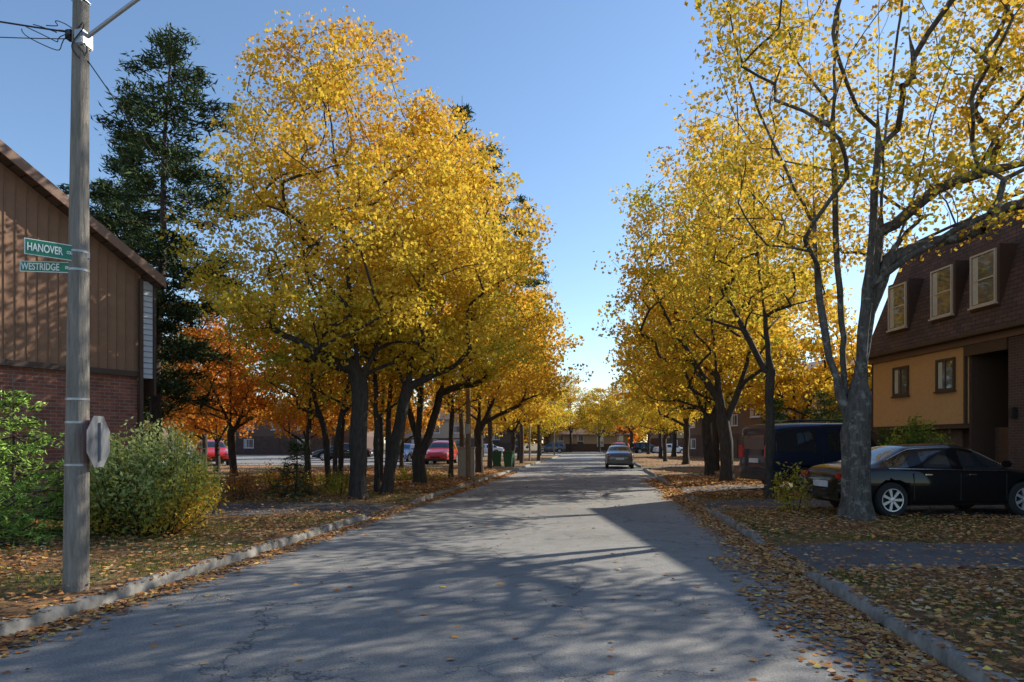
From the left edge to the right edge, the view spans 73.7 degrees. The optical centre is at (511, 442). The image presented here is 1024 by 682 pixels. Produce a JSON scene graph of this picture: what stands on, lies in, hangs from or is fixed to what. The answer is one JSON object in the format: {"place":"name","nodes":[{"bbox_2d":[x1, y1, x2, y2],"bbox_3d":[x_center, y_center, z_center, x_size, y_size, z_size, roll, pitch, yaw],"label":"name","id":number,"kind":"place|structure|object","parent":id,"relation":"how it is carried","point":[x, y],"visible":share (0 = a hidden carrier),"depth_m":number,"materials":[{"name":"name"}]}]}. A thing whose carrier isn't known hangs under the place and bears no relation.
{"place":"outdoors","nodes":[
{"label":"outdoors","id":0,"kind":"place"},
{"bbox_2d":[34,502,398,519],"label":"driveway","id":1,"kind":"structure","parent":0,"point":[241,509],"depth_m":16.02,"materials":[{"name":"asphalt"}]},
{"bbox_2d":[0,455,557,620],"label":"grass verge","id":2,"kind":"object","parent":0,"point":[29,604],"depth_m":10.05,"materials":[{"name":"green plant"}]},
{"bbox_2d":[0,398,36,531],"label":"young spruce tree","id":3,"kind":"object","parent":2,"relation":"on","point":[18,481],"visible":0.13,"depth_m":12.08,"materials":[{"name":"green plant"}]},
{"bbox_2d":[0,471,58,549],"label":"leafy shrub","id":4,"kind":"object","parent":2,"relation":"on","point":[7,522],"visible":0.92,"depth_m":9.99,"materials":[{"name":"leaf"},{"name":"bark"}]},
{"bbox_2d":[0,375,95,543],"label":"leafy shrub","id":5,"kind":"object","parent":2,"relation":"on","point":[15,423],"visible":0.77,"depth_m":10.88,"materials":[{"name":"leaf"},{"name":"bark"}]},
{"bbox_2d":[0,365,136,514],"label":"brick wall","id":6,"kind":"structure","parent":2,"relation":"on","point":[113,400],"depth_m":14.22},
{"bbox_2d":[0,162,140,370],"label":"siding wall","id":7,"kind":"structure","parent":6,"relation":"on","point":[32,278],"depth_m":14.04,"materials":[{"name":"wood"}]},
{"bbox_2d":[0,359,137,376],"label":"sill band","id":8,"kind":"object","parent":7,"relation":"attached to","point":[19,363],"visible":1,"depth_m":14.11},
{"bbox_2d":[4,167,135,370],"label":"battens","id":9,"kind":"object","parent":7,"relation":"attached to","point":[60,290],"visible":0.81,"depth_m":14.05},
{"bbox_2d":[0,153,161,287],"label":"roof slope","id":10,"kind":"structure","parent":7,"relation":"on","point":[36,186],"depth_m":14.24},
{"bbox_2d":[0,139,165,287],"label":"rake fascia","id":11,"kind":"structure","parent":10,"relation":"attached to","point":[28,169],"depth_m":14.02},
{"bbox_2d":[144,286,155,396],"bbox_3d":[-8.599,-2.415,16.163,0.500,2.630,0.058,0,0,30],"label":"corner post","id":12,"kind":"object","parent":10,"relation":"attached to","point":[149,387],"visible":0.43,"depth_m":16.05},
{"bbox_2d":[138,278,143,440],"bbox_3d":[-8.505,-1.075,15.645,0.075,5.350,0.080,0,0,30],"label":"downpipe","id":13,"kind":"object","parent":7,"relation":"attached to","point":[140,350],"visible":0.64,"depth_m":15.62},
{"bbox_2d":[137,281,152,378],"bbox_3d":[-8.712,-2.625,16.020,0.450,2.250,0.300,0,0,30],"label":"corner panel","id":14,"kind":"object","parent":7,"relation":"attached to","point":[148,286],"visible":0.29,"depth_m":15.95,"materials":[{"name":"white plastic"}]},
{"bbox_2d":[22,461,127,537],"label":"young spruce tree","id":15,"kind":"object","parent":2,"relation":"on","point":[55,512],"visible":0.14,"depth_m":11.30,"materials":[{"name":"green plant"}]},
{"bbox_2d":[47,431,170,530],"bbox_3d":[-7.096,0.702,12.249,2.206,1.826,2.017,0,0,7],"label":"garden shrub","id":16,"kind":"object","parent":2,"relation":"on","point":[61,495],"visible":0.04,"depth_m":12.12,"materials":[{"name":"green plant"}]},
{"bbox_2d":[52,414,234,538],"bbox_3d":[-5.924,0.565,11.447,2.675,2.067,2.528,0,0,7],"label":"garden shrub","id":17,"kind":"object","parent":2,"relation":"on","point":[156,496],"visible":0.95,"depth_m":11.03,"materials":[{"name":"green plant"}]},
{"bbox_2d":[89,128,201,421],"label":"spruce tree","id":18,"kind":"object","parent":2,"relation":"on","point":[120,229],"visible":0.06,"depth_m":29.03,"materials":[{"name":"green plant"}]},
{"bbox_2d":[58,22,253,462],"bbox_3d":[-11.379,-5.955,21.937,5.698,15.317,6.279,0,0,7],"label":"spruce tree","id":19,"kind":"object","parent":2,"relation":"on","point":[137,108],"visible":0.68,"depth_m":21.64,"materials":[{"name":"green plant"}]},
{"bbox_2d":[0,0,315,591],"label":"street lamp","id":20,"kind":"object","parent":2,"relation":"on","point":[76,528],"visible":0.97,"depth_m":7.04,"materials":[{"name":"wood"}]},
{"bbox_2d":[20,261,68,272],"bbox_3d":[-4.743,-1.805,7.021,0.580,0.110,0.030,0,0,-8],"label":"street name sign","id":21,"kind":"object","parent":20,"relation":"attached to","point":[44,266],"visible":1,"depth_m":7.00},
{"bbox_2d":[24,238,89,260],"bbox_3d":[-4.622,-1.950,6.947,0.560,0.160,0.030,0,0,-42],"label":"street name sign","id":22,"kind":"object","parent":20,"relation":"attached to","point":[42,248],"visible":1,"depth_m":6.88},
{"bbox_2d":[86,416,109,467],"bbox_3d":[-4.424,-0.010,7.190,0.190,0.540,0.540,0,0,-9],"label":"traffic sign","id":23,"kind":"object","parent":20,"relation":"attached to","point":[97,441],"visible":0.94,"depth_m":7.18,"materials":[{"name":"metal"}]},
{"bbox_2d":[137,265,188,451],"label":"spruce tree","id":24,"kind":"object","parent":2,"relation":"on","point":[168,407],"visible":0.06,"depth_m":25.19,"materials":[{"name":"green plant"}]},
{"bbox_2d":[146,327,260,466],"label":"autumn maple tree","id":25,"kind":"object","parent":2,"relation":"on","point":[204,441],"visible":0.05,"depth_m":40.91,"materials":[{"name":"orange plant"}]},
{"bbox_2d":[162,336,269,471],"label":"autumn maple tree","id":26,"kind":"object","parent":2,"relation":"on","point":[202,428],"visible":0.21,"depth_m":35.30,"materials":[{"name":"orange plant"}]},
{"bbox_2d":[147,266,308,476],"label":"autumn maple tree","id":27,"kind":"object","parent":2,"relation":"on","point":[233,387],"visible":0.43,"depth_m":30.17,"materials":[{"name":"orange plant"}]},
{"bbox_2d":[215,467,264,499],"bbox_3d":[-7.381,1.062,18.054,1.740,1.039,1.166,0,0,7],"label":"shrub","id":28,"kind":"object","parent":2,"relation":"on","point":[246,482],"visible":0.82,"depth_m":17.97,"materials":[{"name":"green plant"}]},
{"bbox_2d":[260,460,321,492],"bbox_3d":[-6.766,1.024,20.441,1.750,1.159,1.620,0,0,7],"label":"shrub","id":29,"kind":"object","parent":2,"relation":"on","point":[275,482],"visible":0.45,"depth_m":20.51,"materials":[{"name":"green plant"}]},
{"bbox_2d":[260,436,322,499],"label":"young spruce tree","id":30,"kind":"object","parent":2,"relation":"on","point":[295,446],"visible":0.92,"depth_m":18.49,"materials":[{"name":"green plant"}]},
{"bbox_2d":[232,314,350,483],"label":"young maple tree","id":31,"kind":"object","parent":2,"relation":"on","point":[309,421],"visible":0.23,"depth_m":25.43,"materials":[{"name":"orange plant"}]},
{"bbox_2d":[232,301,362,486],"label":"young maple tree","id":32,"kind":"object","parent":2,"relation":"on","point":[320,417],"visible":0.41,"depth_m":23.43,"materials":[{"name":"yellow plant"}]},
{"bbox_2d":[232,319,372,473],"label":"autumn maple tree","id":33,"kind":"object","parent":2,"relation":"on","point":[273,415],"visible":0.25,"depth_m":30.01,"materials":[{"name":"orange plant"}]},
{"bbox_2d":[236,399,373,454],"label":"brown townhouse","id":34,"kind":"structure","parent":2,"relation":"on","point":[262,441],"depth_m":84.19,"materials":[{"name":"brick"}]},
{"bbox_2d":[156,5,521,499],"bbox_3d":[-4.566,-5.062,18.873,9.918,13.350,8.834,0,0,7],"label":"autumn maple tree","id":35,"kind":"object","parent":2,"relation":"on","point":[331,91],"visible":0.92,"depth_m":17.51,"materials":[{"name":"yellow plant"}]},
{"bbox_2d":[285,329,393,478],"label":"young maple tree","id":36,"kind":"object","parent":2,"relation":"on","point":[341,454],"visible":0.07,"depth_m":26.89,"materials":[{"name":"yellow plant"}]},
{"bbox_2d":[278,293,401,489],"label":"young maple tree","id":37,"kind":"object","parent":2,"relation":"on","point":[342,413],"visible":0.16,"depth_m":21.71,"materials":[{"name":"yellow plant"}]},
{"bbox_2d":[309,464,371,495],"bbox_3d":[-4.916,1.100,19.785,1.844,0.993,1.348,0,0,7],"label":"shrub","id":38,"kind":"object","parent":2,"relation":"on","point":[336,483],"visible":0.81,"depth_m":19.65,"materials":[{"name":"green plant"}]},
{"bbox_2d":[290,233,477,491],"bbox_3d":[-3.817,-2.172,20.482,4.885,7.531,4.150,0,0,29],"label":"young maple tree","id":39,"kind":"object","parent":2,"relation":"on","point":[375,407],"visible":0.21,"depth_m":20.53,"materials":[{"name":"yellow plant"}]},
{"bbox_2d":[335,357,441,482],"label":"young maple tree","id":40,"kind":"object","parent":2,"relation":"on","point":[381,443],"visible":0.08,"depth_m":25.91,"materials":[{"name":"yellow plant"}]},
{"bbox_2d":[359,301,443,461],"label":"young maple tree","id":41,"kind":"object","parent":2,"relation":"on","point":[388,421],"visible":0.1,"depth_m":23.31,"materials":[{"name":"yellow plant"}]},
{"bbox_2d":[367,358,450,468],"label":"autumn maple tree","id":42,"kind":"object","parent":2,"relation":"on","point":[427,412],"visible":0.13,"depth_m":38.70,"materials":[{"name":"yellow plant"}]},
{"bbox_2d":[395,464,452,481],"bbox_3d":[-3.903,1.172,27.028,3.046,0.836,1.541,0,0,7],"label":"shrub","id":43,"kind":"object","parent":2,"relation":"on","point":[404,473],"visible":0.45,"depth_m":26.77,"materials":[{"name":"green plant"}]},
{"bbox_2d":[307,86,557,494],"bbox_3d":[-2.204,-4.402,20.720,7.699,12.079,6.590,0,0,-24],"label":"autumn maple tree","id":44,"kind":"object","parent":2,"relation":"on","point":[410,384],"visible":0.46,"depth_m":19.92,"materials":[{"name":"yellow plant"}]},
{"bbox_2d":[301,103,565,484],"bbox_3d":[-2.727,-5.270,24.293,8.980,13.737,9.272,0,0,7],"label":"autumn maple tree","id":45,"kind":"object","parent":2,"relation":"on","point":[486,374],"visible":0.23,"depth_m":24.48,"materials":[{"name":"yellow plant"}]},
{"bbox_2d":[411,305,508,478],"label":"young maple tree","id":46,"kind":"object","parent":2,"relation":"on","point":[452,404],"visible":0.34,"depth_m":28.91,"materials":[{"name":"yellow plant"}]},
{"bbox_2d":[437,103,486,446],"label":"pine tree","id":47,"kind":"object","parent":2,"relation":"on","point":[461,421],"visible":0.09,"depth_m":36.87,"materials":[{"name":"plant"}]},
{"bbox_2d":[456,447,475,477],"bbox_3d":[-2.000,0.870,30.000,0.840,1.360,0.640,0,0,2],"label":"utility cabinet","id":48,"kind":"object","parent":2,"relation":"on","point":[461,461],"visible":0.68,"depth_m":29.74,"materials":[{"name":"metal"}]},
{"bbox_2d":[465,388,470,479],"bbox_3d":[-1.787,-0.375,27.745,0.218,4.050,0.329,0,0,7],"label":"utility pole","id":49,"kind":"object","parent":2,"relation":"on","point":[468,437],"visible":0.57,"depth_m":27.71,"materials":[{"name":"brown wood"}]},
{"bbox_2d":[444,384,512,457],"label":"autumn maple tree","id":50,"kind":"object","parent":2,"relation":"on","point":[473,421],"visible":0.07,"depth_m":69.77,"materials":[{"name":"yellow plant"}]},
{"bbox_2d":[466,141,519,467],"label":"pine tree","id":51,"kind":"object","parent":2,"relation":"on","point":[490,450],"visible":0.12,"depth_m":40.89,"materials":[{"name":"plant"}]},
{"bbox_2d":[423,225,593,474],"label":"autumn maple tree","id":52,"kind":"object","parent":2,"relation":"on","point":[531,388],"visible":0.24,"depth_m":32.35,"materials":[{"name":"yellow plant"}]},
{"bbox_2d":[0,484,1023,676],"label":"lawn grass","id":53,"kind":"structure","parent":2,"relation":"on","point":[413,495],"depth_m":10.28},
{"bbox_2d":[465,323,573,464],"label":"autumn maple tree","id":54,"kind":"object","parent":2,"relation":"on","point":[526,419],"visible":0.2,"depth_m":46.75,"materials":[{"name":"yellow plant"}]},
{"bbox_2d":[506,193,539,462],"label":"pine tree","id":55,"kind":"object","parent":2,"relation":"on","point":[521,201],"visible":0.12,"depth_m":50.90,"materials":[{"name":"plant"}]},
{"bbox_2d":[482,360,564,459],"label":"autumn maple tree","id":56,"kind":"object","parent":2,"relation":"on","point":[518,437],"visible":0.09,"depth_m":59.62,"materials":[{"name":"yellow plant"}]},
{"bbox_2d":[532,261,555,459],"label":"pine tree","id":57,"kind":"object","parent":2,"relation":"on","point":[538,426],"visible":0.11,"depth_m":61.90,"materials":[{"name":"plant"}]},
{"bbox_2d":[510,381,578,455],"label":"autumn maple tree","id":58,"kind":"object","parent":2,"relation":"on","point":[555,420],"visible":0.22,"depth_m":78.85,"materials":[{"name":"yellow plant"}]},
{"bbox_2d":[164,455,487,465],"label":"parking lot","id":59,"kind":"structure","parent":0,"point":[253,459],"depth_m":57.15,"materials":[{"name":"asphalt"}]},
{"bbox_2d":[195,439,228,464],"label":"parked car","id":60,"kind":"object","parent":59,"relation":"on","point":[223,452],"visible":0.41,"depth_m":44.66,"materials":[{"name":"red paint"}]},
{"bbox_2d":[311,443,373,460],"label":"parked car","id":61,"kind":"object","parent":59,"relation":"on","point":[320,453],"visible":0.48,"depth_m":56.72,"materials":[{"name":"black paint"}]},
{"bbox_2d":[425,440,457,463],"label":"parked suv","id":62,"kind":"object","parent":59,"relation":"on","point":[438,450],"visible":0.72,"depth_m":47.95,"materials":[{"name":"red paint"}]},
{"bbox_2d":[173,443,651,455],"bbox_3d":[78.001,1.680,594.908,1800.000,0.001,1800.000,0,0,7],"label":"ground","id":63,"kind":"structure","parent":0,"point":[533,449],"depth_m":128.59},
{"bbox_2d":[0,455,559,639],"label":"kerb","id":64,"kind":"structure","parent":63,"relation":"on","point":[46,615],"depth_m":7.94,"materials":[{"name":"concrete"}]},
{"bbox_2d":[405,408,484,449],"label":"brown townhouse","id":65,"kind":"structure","parent":63,"relation":"on","point":[442,434],"depth_m":102.28,"materials":[{"name":"brick"}]},
{"bbox_2d":[173,390,742,448],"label":"distant tree line","id":66,"kind":"object","parent":63,"relation":"on","point":[639,437],"visible":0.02,"depth_m":130.80,"materials":[{"name":"orange plant"}]},
{"bbox_2d":[485,424,525,451],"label":"brown townhouse","id":67,"kind":"structure","parent":63,"relation":"on","point":[503,441],"depth_m":117.22,"materials":[{"name":"brick"}]},
{"bbox_2d":[550,373,595,451],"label":"autumn maple tree","id":68,"kind":"object","parent":63,"relation":"on","point":[572,398],"visible":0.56,"depth_m":119.51,"materials":[{"name":"yellow plant"}]},
{"bbox_2d":[544,425,629,450],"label":"brown townhouse","id":69,"kind":"structure","parent":63,"relation":"on","point":[582,440],"depth_m":122.73,"materials":[{"name":"brick"}]},
{"bbox_2d":[573,386,621,451],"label":"autumn maple tree","id":70,"kind":"object","parent":63,"relation":"on","point":[607,422],"visible":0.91,"depth_m":115.95,"materials":[{"name":"yellow plant"}]},
{"bbox_2d":[602,371,641,448],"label":"autumn maple tree","id":71,"kind":"object","parent":63,"relation":"on","point":[616,391],"visible":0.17,"depth_m":114.63,"materials":[{"name":"yellow plant"}]},
{"bbox_2d":[649,430,683,447],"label":"brown townhouse","id":72,"kind":"structure","parent":63,"relation":"on","point":[654,439],"depth_m":116.29,"materials":[{"name":"brick"}]},
{"bbox_2d":[634,462,1018,681],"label":"kerb","id":73,"kind":"structure","parent":63,"relation":"on","point":[955,660],"depth_m":5.88,"materials":[{"name":"concrete"}]},
{"bbox_2d":[0,452,935,681],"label":"road","id":74,"kind":"structure","parent":0,"point":[247,625],"depth_m":6.71,"materials":[{"name":"asphalt"}]},
{"bbox_2d":[0,455,1023,681],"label":"fallen leaves","id":75,"kind":"object","parent":74,"relation":"on","point":[880,635],"visible":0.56,"depth_m":8.00,"materials":[{"name":"orange plant"}]},
{"bbox_2d":[603,445,634,467],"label":"grey sedan","id":76,"kind":"object","parent":74,"relation":"on","point":[619,454],"visible":1,"depth_m":42.76,"materials":[{"name":"paint"}]},
{"bbox_2d":[0,0,1023,442],"label":"sky","id":77,"kind":"structure","parent":0,"point":[577,91],"materials":[{"name":"blue"}]},
{"bbox_2d":[679,485,798,492],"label":"driveway","id":78,"kind":"structure","parent":0,"point":[749,487],"depth_m":22.96,"materials":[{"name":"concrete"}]},
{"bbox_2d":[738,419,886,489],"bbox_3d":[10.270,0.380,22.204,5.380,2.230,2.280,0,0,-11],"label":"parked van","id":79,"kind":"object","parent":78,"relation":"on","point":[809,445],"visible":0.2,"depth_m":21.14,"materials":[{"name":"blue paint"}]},
{"bbox_2d":[704,499,833,509],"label":"driveway","id":80,"kind":"structure","parent":0,"point":[756,502],"depth_m":17.33,"materials":[{"name":"asphalt"}]},
{"bbox_2d":[634,454,1023,681],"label":"grass verge","id":81,"kind":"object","parent":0,"point":[1016,672],"depth_m":8.12,"materials":[{"name":"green plant"}]},
{"bbox_2d":[614,374,670,453],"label":"autumn maple tree","id":82,"kind":"object","parent":81,"relation":"on","point":[638,431],"visible":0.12,"depth_m":89.75,"materials":[{"name":"yellow plant"}]},
{"bbox_2d":[616,346,685,457],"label":"autumn maple tree","id":83,"kind":"object","parent":81,"relation":"on","point":[660,455],"visible":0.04,"depth_m":66.85,"materials":[{"name":"yellow plant"}]},
{"bbox_2d":[618,364,701,460],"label":"autumn maple tree","id":84,"kind":"object","parent":81,"relation":"on","point":[666,429],"visible":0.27,"depth_m":55.90,"materials":[{"name":"yellow plant"}]},
{"bbox_2d":[607,285,735,464],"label":"autumn maple tree","id":85,"kind":"object","parent":81,"relation":"on","point":[686,440],"visible":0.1,"depth_m":47.88,"materials":[{"name":"yellow plant"}]},
{"bbox_2d":[591,220,819,475],"bbox_3d":[8.812,-4.183,31.278,10.300,11.679,8.383,0,0,7],"label":"autumn maple tree","id":86,"kind":"object","parent":81,"relation":"on","point":[706,396],"visible":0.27,"depth_m":30.82,"materials":[{"name":"yellow plant"}]},
{"bbox_2d":[593,105,833,482],"bbox_3d":[7.820,-5.469,26.131,8.384,14.125,9.568,0,0,34],"label":"autumn maple tree","id":87,"kind":"object","parent":81,"relation":"on","point":[698,367],"visible":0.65,"depth_m":25.46,"materials":[{"name":"yellow plant"}]},
{"bbox_2d":[689,391,742,457],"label":"brown townhouse","id":88,"kind":"structure","parent":81,"relation":"on","point":[696,440],"depth_m":72.47,"materials":[{"name":"brick"}]},
{"bbox_2d":[637,256,797,470],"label":"autumn maple tree","id":89,"kind":"object","parent":81,"relation":"on","point":[715,447],"visible":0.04,"depth_m":36.73,"materials":[{"name":"yellow plant"}]},
{"bbox_2d":[651,98,868,498],"bbox_3d":[6.877,-3.909,19.436,5.898,11.026,7.594,0,0,7],"label":"autumn maple tree","id":90,"kind":"object","parent":81,"relation":"on","point":[768,368],"visible":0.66,"depth_m":18.79,"materials":[{"name":"yellow plant"}]},
{"bbox_2d":[755,396,799,423],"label":"spruce tree","id":91,"kind":"object","parent":81,"relation":"on","point":[778,415],"visible":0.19,"depth_m":29.83,"materials":[{"name":"green plant"}]},
{"bbox_2d":[769,461,815,513],"bbox_3d":[6.020,0.977,14.706,0.875,1.158,0.830,0,0,44],"label":"hydrangea shrub","id":92,"kind":"object","parent":81,"relation":"on","point":[785,486],"visible":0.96,"depth_m":14.62,"materials":[{"name":"green plant"}]},
{"bbox_2d":[728,269,871,422],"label":"autumn maple tree","id":93,"kind":"object","parent":81,"relation":"on","point":[823,374],"visible":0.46,"depth_m":32.70,"materials":[{"name":"yellow plant"}]},
{"bbox_2d":[743,357,892,441],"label":"brown townhouse","id":94,"kind":"structure","parent":81,"relation":"on","point":[750,418],"depth_m":41.19,"materials":[{"name":"brick"}]},
{"bbox_2d":[800,390,842,422],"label":"spruce tree","id":95,"kind":"object","parent":81,"relation":"on","point":[829,402],"visible":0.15,"depth_m":27.92,"materials":[{"name":"green plant"}]},
{"bbox_2d":[664,0,1023,522],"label":"autumn maple tree","id":96,"kind":"object","parent":81,"relation":"on","point":[854,400],"visible":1,"depth_m":13.18,"materials":[{"name":"yellow plant"}]},
{"bbox_2d":[877,413,952,444],"bbox_3d":[11.475,0.360,19.495,2.390,2.393,2.288,0,0,7],"label":"garden shrub","id":97,"kind":"object","parent":81,"relation":"on","point":[914,437],"visible":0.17,"depth_m":19.43,"materials":[{"name":"green plant"}]},
{"bbox_2d":[868,211,1023,470],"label":"mansard townhouse","id":98,"kind":"structure","parent":81,"relation":"on","point":[947,348],"depth_m":20.59,"materials":[{"name":"brick"}]},
{"bbox_2d":[886,282,907,332],"bbox_3d":[13.177,-4.625,23.395,0.100,1.550,1.060,0,0,-3],"label":"window","id":99,"kind":"structure","parent":98,"relation":"in","point":[897,294],"depth_m":23.38,"materials":[{"name":"beige glass"}]},
{"bbox_2d":[890,365,909,397],"bbox_3d":[13.299,-2.075,23.402,0.100,1.050,0.930,0,0,-3],"label":"window","id":100,"kind":"structure","parent":98,"relation":"in","point":[900,375],"depth_m":23.38,"materials":[{"name":"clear glass"}]},
{"bbox_2d":[902,430,963,447],"bbox_3d":[14.094,0.550,22.987,0.045,1.900,3.100,0,0,-3],"label":"garage door","id":101,"kind":"structure","parent":98,"relation":"in","point":[957,436],"depth_m":21.94,"materials":[{"name":"paint"}]},
{"bbox_2d":[928,264,953,320],"bbox_3d":[13.285,-4.625,21.149,0.100,1.550,1.060,0,0,-3],"label":"window","id":102,"kind":"structure","parent":98,"relation":"in","point":[941,280],"depth_m":21.16,"materials":[{"name":"beige glass"}]},
{"bbox_2d":[933,357,956,393],"bbox_3d":[13.394,-2.075,21.146,0.100,1.050,0.930,0,0,-3],"label":"window","id":103,"kind":"structure","parent":98,"relation":"in","point":[945,369],"depth_m":21.13,"materials":[{"name":"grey glass"}]},
{"bbox_2d":[967,248,997,310],"bbox_3d":[13.366,-4.625,19.401,0.100,1.550,1.060,0,0,-3],"label":"window","id":104,"kind":"structure","parent":98,"relation":"in","point":[983,266],"depth_m":19.39,"materials":[{"name":"beige glass"}]},
{"bbox_2d":[999,428,1007,467],"bbox_3d":[14.260,0.480,19.466,0.047,1.820,0.950,0,0,-3],"label":"front door","id":105,"kind":"structure","parent":98,"relation":"in","point":[1003,432],"depth_m":19.75,"materials":[{"name":"paint"}]},
{"bbox_2d":[774,542,1023,571],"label":"driveway","id":106,"kind":"structure","parent":0,"point":[877,558],"depth_m":9.43,"materials":[{"name":"asphalt"}]},
{"bbox_2d":[783,483,1023,516],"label":"parking bay","id":107,"kind":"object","parent":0,"point":[951,509],"depth_m":15.03,"materials":[{"name":"asphalt"}]},
{"bbox_2d":[800,443,1023,517],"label":"parked sedan","id":108,"kind":"object","parent":107,"relation":"on","point":[903,476],"visible":0.87,"depth_m":13.77,"materials":[{"name":"black paint"}]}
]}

